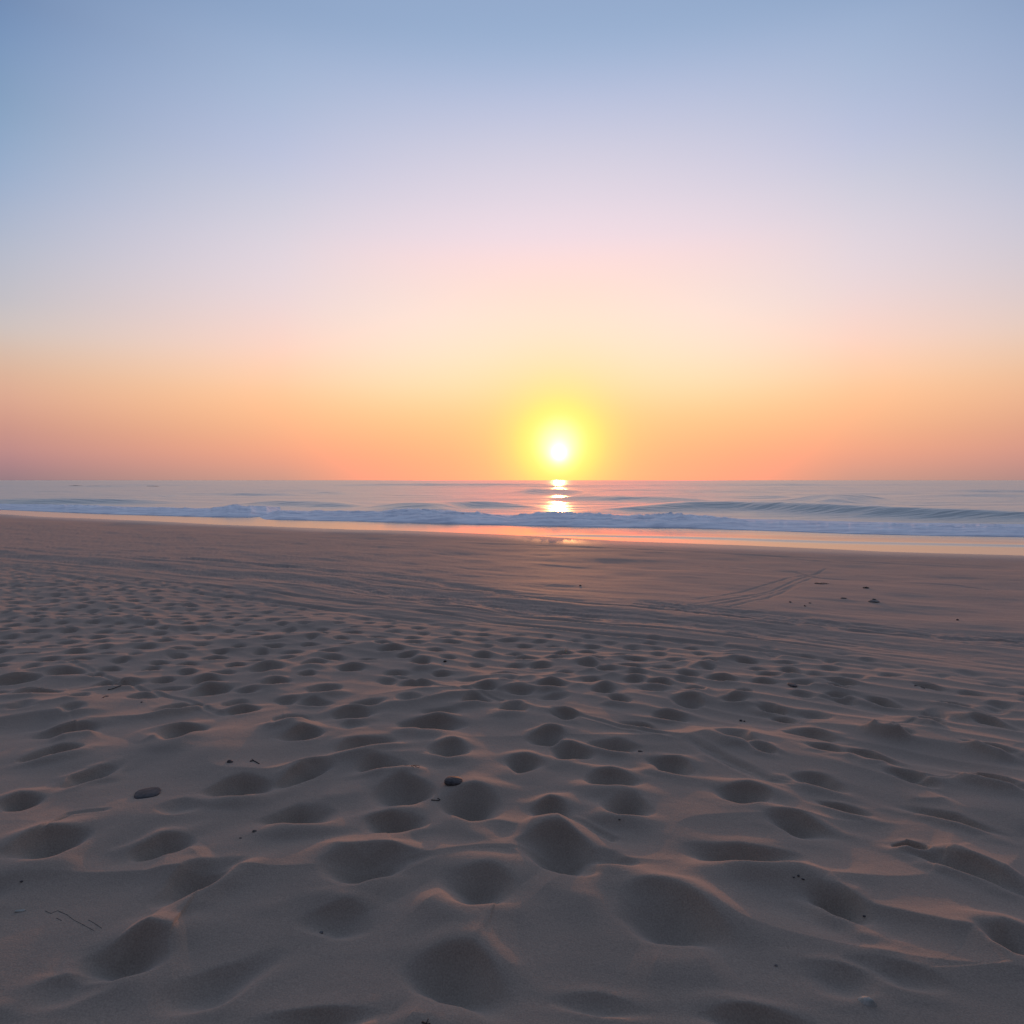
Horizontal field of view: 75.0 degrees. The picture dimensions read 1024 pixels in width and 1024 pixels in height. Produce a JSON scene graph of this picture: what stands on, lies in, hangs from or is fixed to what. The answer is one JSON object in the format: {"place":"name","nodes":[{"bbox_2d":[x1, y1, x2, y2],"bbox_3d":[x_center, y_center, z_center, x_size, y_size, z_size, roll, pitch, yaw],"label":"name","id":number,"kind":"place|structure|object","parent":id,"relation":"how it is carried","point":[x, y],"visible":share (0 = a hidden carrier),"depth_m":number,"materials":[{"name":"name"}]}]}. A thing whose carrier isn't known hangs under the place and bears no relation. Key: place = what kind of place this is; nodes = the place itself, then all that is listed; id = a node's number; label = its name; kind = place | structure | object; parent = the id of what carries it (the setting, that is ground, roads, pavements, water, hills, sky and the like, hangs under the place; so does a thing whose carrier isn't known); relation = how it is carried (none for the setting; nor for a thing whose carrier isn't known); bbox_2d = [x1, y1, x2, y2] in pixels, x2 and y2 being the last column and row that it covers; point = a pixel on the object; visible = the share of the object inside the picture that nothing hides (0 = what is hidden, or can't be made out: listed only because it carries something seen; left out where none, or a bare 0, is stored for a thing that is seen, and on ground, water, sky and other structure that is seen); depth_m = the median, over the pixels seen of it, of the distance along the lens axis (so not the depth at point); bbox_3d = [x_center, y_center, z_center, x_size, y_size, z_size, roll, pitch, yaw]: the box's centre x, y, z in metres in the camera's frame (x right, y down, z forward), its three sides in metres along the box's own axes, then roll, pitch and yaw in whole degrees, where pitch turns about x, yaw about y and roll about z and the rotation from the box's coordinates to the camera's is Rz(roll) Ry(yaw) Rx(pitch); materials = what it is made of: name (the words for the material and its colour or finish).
{"place":"outdoors","nodes":[
{"label":"outdoors","id":0,"kind":"place"},
{"bbox_2d":[0,514,1023,1023],"bbox_3d":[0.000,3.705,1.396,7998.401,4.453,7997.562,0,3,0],"label":"sand","id":1,"kind":"structure","parent":0,"point":[564,852],"depth_m":3.60,"materials":[{"name":"beige sand"}]},
{"bbox_2d":[134,787,160,798],"bbox_3d":[-1.863,1.436,3.410,0.120,0.015,0.120,-1,3,-24],"label":"flat stone","id":2,"kind":"object","parent":1,"relation":"on","point":[147,792],"visible":1,"depth_m":3.40,"materials":[{"name":"grey stone"}]},
{"bbox_2d":[444,776,461,785],"bbox_3d":[-0.310,1.421,3.522,0.097,0.042,0.093,0,3,-5],"label":"round stone","id":3,"kind":"object","parent":1,"relation":"on","point":[452,780],"visible":1,"depth_m":3.50,"materials":[{"name":"grey stone"}]},
{"bbox_2d":[0,480,1023,554],"bbox_3d":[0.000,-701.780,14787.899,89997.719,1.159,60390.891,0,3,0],"label":"sea","id":4,"kind":"structure","parent":0,"point":[958,501],"depth_m":56.58,"materials":[{"name":"liquid"}]},
{"bbox_2d":[0,504,279,516],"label":"breaking wave","id":5,"kind":"object","parent":4,"relation":"on","point":[235,510],"visible":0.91,"depth_m":40.33,"materials":[{"name":"liquid"}]},
{"bbox_2d":[260,508,1023,536],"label":"breaking wave","id":6,"kind":"object","parent":4,"relation":"on","point":[572,519],"visible":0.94,"depth_m":29.61,"materials":[{"name":"liquid"}]},
{"bbox_2d":[0,0,1023,479],"label":"sky","id":7,"kind":"structure","parent":0,"point":[240,239],"materials":[{"name":"blue"}]},
{"bbox_2d":[857,996,876,1006],"bbox_3d":[1.093,1.502,2.053,0.056,0.019,0.040,2,9,30],"label":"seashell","id":8,"kind":"object","parent":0,"point":[867,1001],"visible":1,"depth_m":2.04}
]}

